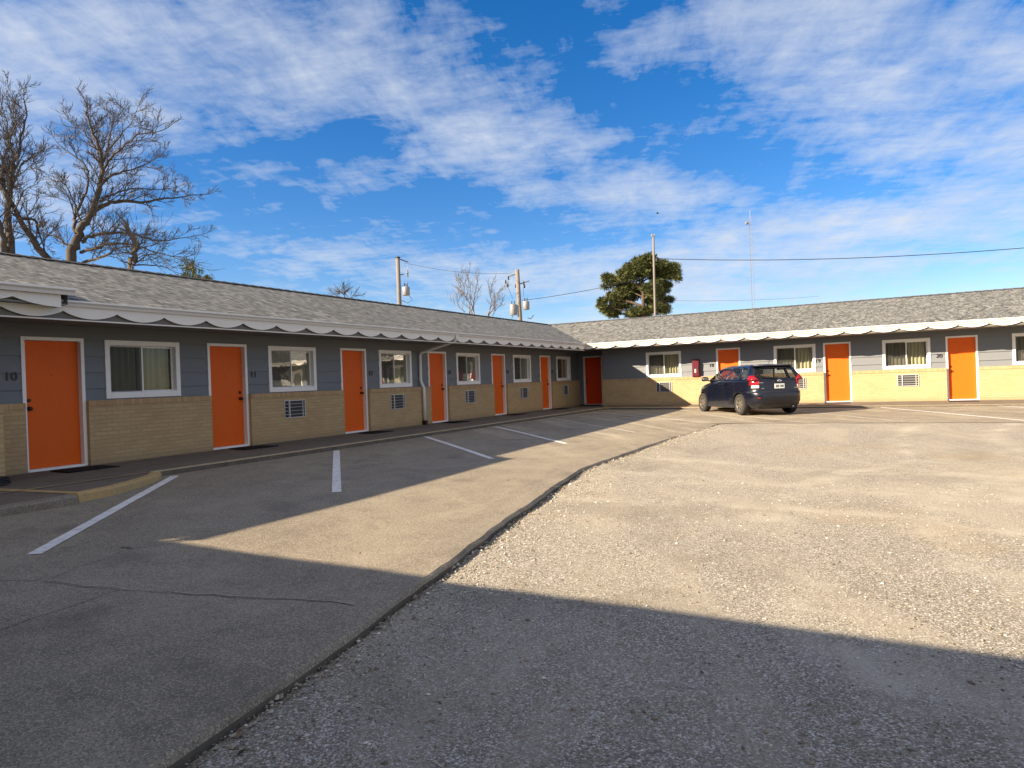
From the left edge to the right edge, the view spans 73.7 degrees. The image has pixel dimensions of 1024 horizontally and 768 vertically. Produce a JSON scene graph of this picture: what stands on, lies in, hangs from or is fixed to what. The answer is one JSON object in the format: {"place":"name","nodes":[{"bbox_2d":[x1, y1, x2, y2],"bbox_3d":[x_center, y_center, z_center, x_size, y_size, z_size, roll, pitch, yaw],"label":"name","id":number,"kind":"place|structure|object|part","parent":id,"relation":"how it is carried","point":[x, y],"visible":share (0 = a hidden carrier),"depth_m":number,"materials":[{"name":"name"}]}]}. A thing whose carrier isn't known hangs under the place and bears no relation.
{"place":"outdoors","nodes":[
{"label":"outdoors","id":0,"kind":"place"},
{"bbox_2d":[0,476,10,484],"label":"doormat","id":1,"kind":"object","parent":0,"point":[4,480],"visible":1,"depth_m":9.14,"materials":[{"name":"black rubber"}]},
{"bbox_2d":[0,406,1023,767],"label":"parking slab","id":2,"kind":"structure","parent":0,"point":[192,616],"depth_m":5.50,"materials":[{"name":"concrete"}]},
{"bbox_2d":[0,494,77,516],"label":"kerb","id":3,"kind":"structure","parent":2,"relation":"on","point":[16,508],"depth_m":7.78,"materials":[{"name":"concrete"}]},
{"bbox_2d":[0,473,147,504],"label":"landing","id":4,"kind":"object","parent":2,"relation":"on","point":[13,497],"visible":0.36,"depth_m":8.77,"materials":[{"name":"concrete"}]},
{"bbox_2d":[0,472,161,501],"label":"painted kerb","id":5,"kind":"structure","parent":2,"relation":"on","point":[114,489],"depth_m":8.79,"materials":[{"name":"yellow paint"}]},
{"bbox_2d":[147,407,699,475],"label":"kerb","id":6,"kind":"structure","parent":2,"relation":"on","point":[184,469],"depth_m":14.11,"materials":[{"name":"grey concrete"}]},
{"bbox_2d":[699,360,802,414],"bbox_3d":[7.452,0.044,21.913,2.120,1.723,4.358,-2,0,-9],"label":"parked car","id":7,"kind":"object","parent":2,"relation":"on","point":[742,389],"visible":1,"depth_m":20.29,"materials":[{"name":"blue paint"}]},
{"bbox_3d":[8.170,-0.348,22.107,0.153,0.300,1.342,-2,0,-9],"label":"side window","id":8,"kind":"part","parent":7,"relation":"part of","materials":[{"name":"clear glass"}]},
{"bbox_3d":[8.315,-0.349,21.224,0.133,0.300,0.745,-2,0,-9],"label":"side window","id":9,"kind":"part","parent":7,"relation":"part of","materials":[{"name":"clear glass"}]},
{"bbox_3d":[8.409,-0.350,20.552,0.137,0.300,0.400,-2,0,-9],"label":"side window","id":10,"kind":"part","parent":7,"relation":"part of","materials":[{"name":"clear glass"}]},
{"bbox_2d":[711,404,1023,408],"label":"kerb","id":11,"kind":"structure","parent":2,"relation":"on","point":[961,405],"depth_m":21.27,"materials":[{"name":"yellow paint"}]},
{"bbox_2d":[0,400,1023,492],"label":"walkway","id":12,"kind":"structure","parent":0,"point":[35,479],"depth_m":13.49,"materials":[{"name":"concrete"}]},
{"bbox_2d":[0,405,5,492],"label":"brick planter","id":13,"kind":"object","parent":12,"relation":"on","point":[2,454],"visible":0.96,"depth_m":9.32,"materials":[{"name":"beige brick"}]},
{"bbox_2d":[50,465,119,471],"bbox_3d":[-6.729,1.332,10.775,0.500,0.019,0.800,-2,-1,29],"label":"doormat","id":14,"kind":"object","parent":12,"relation":"on","point":[85,468],"visible":1,"depth_m":10.68,"materials":[{"name":"black rubber"}]},
{"bbox_2d":[229,445,278,449],"bbox_3d":[-5.161,1.264,13.669,0.500,0.019,0.800,-2,-1,30],"label":"doormat","id":15,"kind":"object","parent":12,"relation":"on","point":[253,447],"visible":1,"depth_m":13.56,"materials":[{"name":"black rubber"}]},
{"bbox_2d":[359,431,390,432],"bbox_3d":[-3.385,1.188,16.949,0.500,0.019,0.800,-2,-1,28],"label":"doormat","id":16,"kind":"object","parent":12,"relation":"on","point":[374,431],"visible":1,"depth_m":16.80,"materials":[{"name":"black rubber"}]},
{"bbox_2d":[441,421,468,422],"bbox_3d":[-1.648,1.113,20.157,0.500,0.019,0.800,-2,-1,30],"label":"doormat","id":17,"kind":"object","parent":12,"relation":"on","point":[454,421],"visible":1,"depth_m":20.03,"materials":[{"name":"black rubber"}]},
{"bbox_2d":[824,402,849,403],"bbox_3d":[11.265,0.648,23.637,0.800,0.019,0.500,-2,2,28],"label":"doormat","id":18,"kind":"object","parent":12,"relation":"on","point":[835,402],"visible":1,"depth_m":23.56,"materials":[{"name":"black rubber"}]},
{"bbox_2d":[949,400,979,401],"bbox_3d":[14.490,0.541,21.888,0.800,0.019,0.500,-2,2,30],"label":"doormat","id":19,"kind":"object","parent":12,"relation":"on","point":[964,401],"visible":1,"depth_m":21.78,"materials":[{"name":"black rubber"}]},
{"bbox_2d":[0,0,1023,323],"label":"sky","id":20,"kind":"structure","parent":0,"point":[339,140],"materials":[{"name":"blue"}]},
{"bbox_2d":[185,423,1023,767],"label":"gravel lot","id":21,"kind":"structure","parent":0,"point":[917,463],"depth_m":4.01,"materials":[{"name":"grey gravel"}]},
{"bbox_2d":[136,433,722,755],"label":"dry leaves","id":22,"kind":"object","parent":21,"relation":"on","point":[238,734],"visible":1,"depth_m":2.96,"materials":[{"name":"brown plant"}]},
{"bbox_3d":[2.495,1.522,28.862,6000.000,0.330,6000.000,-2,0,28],"label":"ground","id":23,"kind":"structure","parent":0,"visible":0},
{"bbox_2d":[0,70,65,258],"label":"bare tree","id":24,"kind":"object","parent":23,"relation":"on","point":[9,175],"visible":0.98,"depth_m":26.63,"materials":[{"name":"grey plant"}]},
{"bbox_2d":[14,78,220,273],"bbox_3d":[-17.138,-5.628,30.100,8.303,15.573,7.028,-2,0,-11],"label":"bare tree","id":25,"kind":"object","parent":23,"relation":"on","point":[94,208],"visible":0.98,"depth_m":29.04,"materials":[{"name":"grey plant"}]},
{"bbox_2d":[74,205,225,278],"bbox_3d":[-14.321,-2.521,27.096,3.072,9.150,5.038,-2,0,38],"label":"dead snag","id":26,"kind":"object","parent":23,"relation":"on","point":[133,261],"visible":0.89,"depth_m":27.17,"materials":[{"name":"plant"}]},
{"bbox_2d":[177,256,204,278],"bbox_3d":[-17.714,-2.434,38.121,1.589,9.100,4.504,-2,0,-22],"label":"pine sapling","id":27,"kind":"object","parent":23,"relation":"on","point":[191,268],"visible":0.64,"depth_m":37.08,"materials":[{"name":"green plant"}]},
{"bbox_2d":[201,274,213,279],"bbox_3d":[-16.846,-2.042,37.933,0.623,8.256,1.544,-2,0,-45],"label":"pine sapling","id":28,"kind":"object","parent":23,"relation":"on","point":[207,277],"visible":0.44,"depth_m":37.62,"materials":[{"name":"green plant"}]},
{"bbox_2d":[327,278,365,297],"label":"bare tree","id":29,"kind":"object","parent":23,"relation":"on","point":[340,291],"visible":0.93,"depth_m":46.59,"materials":[{"name":"grey plant"}]},
{"bbox_2d":[395,257,411,304],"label":"utility pole","id":30,"kind":"object","parent":23,"relation":"on","point":[406,290],"visible":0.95,"depth_m":49.21,"materials":[{"name":"beige wood"}]},
{"bbox_2d":[407,263,505,273],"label":"power line","id":31,"kind":"object","parent":30,"relation":"attached to","point":[466,272],"visible":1,"depth_m":53.33,"materials":[{"name":"black metal"}]},
{"bbox_2d":[447,260,509,315],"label":"bare tree","id":32,"kind":"object","parent":23,"relation":"on","point":[461,292],"visible":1,"depth_m":54.81,"materials":[{"name":"grey plant"}]},
{"bbox_2d":[0,252,1023,475],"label":"motel building","id":33,"kind":"structure","parent":23,"relation":"on","point":[100,364],"depth_m":17.16,"materials":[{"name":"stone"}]},
{"bbox_2d":[19,336,87,472],"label":"door","id":34,"kind":"structure","parent":33,"relation":"in","point":[52,368],"depth_m":10.95,"materials":[{"name":"orange paint"}]},
{"bbox_2d":[103,340,180,398],"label":"window","id":35,"kind":"structure","parent":33,"relation":"in","point":[133,369],"depth_m":12.21,"materials":[{"name":"clear glass"}]},
{"bbox_2d":[206,343,249,449],"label":"door","id":36,"kind":"structure","parent":33,"relation":"in","point":[227,374],"depth_m":13.87,"materials":[{"name":"orange paint"}]},
{"bbox_2d":[267,346,316,391],"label":"window","id":37,"kind":"structure","parent":33,"relation":"in","point":[290,368],"depth_m":15.32,"materials":[{"name":"clear glass"}]},
{"bbox_2d":[339,348,368,433],"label":"door","id":38,"kind":"structure","parent":33,"relation":"in","point":[353,372],"depth_m":17.19,"materials":[{"name":"orange paint"}]},
{"bbox_2d":[378,350,411,387],"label":"window","id":39,"kind":"structure","parent":33,"relation":"in","point":[395,366],"depth_m":18.57,"materials":[{"name":"clear glass"}]},
{"bbox_2d":[427,351,447,422],"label":"door","id":40,"kind":"structure","parent":33,"relation":"in","point":[437,371],"depth_m":20.43,"materials":[{"name":"orange paint"}]},
{"bbox_2d":[455,353,480,384],"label":"window","id":41,"kind":"structure","parent":33,"relation":"in","point":[465,362],"depth_m":21.81,"materials":[{"name":"grey"}]},
{"bbox_2d":[468,372,474,379],"bbox_3d":[-1.322,-0.172,22.222,0.260,0.440,0.260,-2,0,28],"label":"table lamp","id":42,"kind":"object","parent":33,"relation":"attached to","point":[471,375],"visible":0.63,"depth_m":22.13,"materials":[{"name":"white"}]},
{"bbox_2d":[491,354,506,414],"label":"door","id":43,"kind":"structure","parent":33,"relation":"in","point":[498,378],"depth_m":23.69,"materials":[{"name":"orange paint"}]},
{"bbox_2d":[512,355,531,382],"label":"window","id":44,"kind":"structure","parent":33,"relation":"in","point":[519,361],"depth_m":25.14,"materials":[{"name":"grey"}]},
{"bbox_2d":[539,355,551,409],"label":"door","id":45,"kind":"structure","parent":33,"relation":"in","point":[545,369],"depth_m":26.99,"materials":[{"name":"orange paint"}]},
{"bbox_2d":[556,356,570,380],"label":"window","id":46,"kind":"structure","parent":33,"relation":"in","point":[563,373],"depth_m":28.52,"materials":[{"name":"grey"}]},
{"bbox_2d":[583,356,602,404],"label":"door","id":47,"kind":"structure","parent":33,"relation":"in","point":[592,367],"depth_m":29.48,"materials":[{"name":"red paint"}]},
{"bbox_2d":[646,351,681,377],"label":"window","id":48,"kind":"structure","parent":33,"relation":"in","point":[655,361],"depth_m":27.01,"materials":[{"name":"grey"}]},
{"bbox_2d":[692,359,699,376],"bbox_3d":[7.064,-0.617,26.213,0.270,0.680,0.180,-2,0,28],"label":"extinguisher cabinet","id":49,"kind":"object","parent":33,"relation":"attached to","point":[695,367],"visible":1,"depth_m":26.15,"materials":[{"name":"red metal"}]},
{"bbox_3d":[7.032,-0.615,26.154,0.230,0.620,0.010,-2,0,28],"label":"cabinet door","id":50,"kind":"part","parent":49,"relation":"part of","materials":[{"name":"red metal"}]},
{"bbox_2d":[716,347,739,372],"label":"door","id":51,"kind":"structure","parent":33,"relation":"in","point":[725,357],"depth_m":25.82,"materials":[{"name":"orange paint"}]},
{"bbox_2d":[773,344,815,372],"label":"window","id":52,"kind":"structure","parent":33,"relation":"in","point":[802,357],"depth_m":24.69,"materials":[{"name":"grey"}]},
{"bbox_2d":[823,342,851,401],"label":"door","id":53,"kind":"structure","parent":33,"relation":"in","point":[836,355],"depth_m":24.03,"materials":[{"name":"orange paint"}]},
{"bbox_2d":[882,338,930,369],"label":"window","id":54,"kind":"structure","parent":33,"relation":"in","point":[898,353],"depth_m":23.04,"materials":[{"name":"grey"}]},
{"bbox_2d":[945,335,979,399],"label":"door","id":55,"kind":"structure","parent":33,"relation":"in","point":[962,366],"depth_m":22.28,"materials":[{"name":"orange paint"}]},
{"bbox_2d":[1012,333,1023,364],"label":"window","id":56,"kind":"structure","parent":33,"relation":"in","point":[1017,338],"depth_m":21.53,"materials":[{"name":"grey"}]},
{"bbox_2d":[505,269,533,320],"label":"utility pole","id":57,"kind":"object","parent":23,"relation":"on","point":[515,309],"visible":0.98,"depth_m":54.81,"materials":[{"name":"beige wood"}]},
{"bbox_2d":[594,251,682,318],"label":"pine tree","id":58,"kind":"object","parent":23,"relation":"on","point":[621,297],"visible":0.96,"depth_m":58.32,"materials":[{"name":"green plant"}]},
{"bbox_2d":[651,234,658,315],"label":"utility pole","id":59,"kind":"object","parent":23,"relation":"on","point":[656,259],"visible":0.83,"depth_m":54.66,"materials":[{"name":"wood"}]},
{"bbox_2d":[522,275,652,300],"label":"power line","id":60,"kind":"object","parent":59,"relation":"attached to","point":[591,289],"visible":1,"depth_m":54.82,"materials":[{"name":"black metal"}]},
{"bbox_2d":[656,296,815,300],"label":"power line","id":61,"kind":"object","parent":59,"relation":"attached to","point":[733,300],"visible":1,"depth_m":60.71,"materials":[{"name":"black metal"}]},
{"bbox_2d":[658,248,1020,259],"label":"power line","id":62,"kind":"object","parent":59,"relation":"attached to","point":[863,257],"visible":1,"depth_m":48.77,"materials":[{"name":"black metal"}]},
{"bbox_2d":[745,219,754,307],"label":"radio mast","id":63,"kind":"object","parent":23,"relation":"on","point":[746,223],"visible":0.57,"depth_m":141.02,"materials":[{"name":"metal"}]}
]}

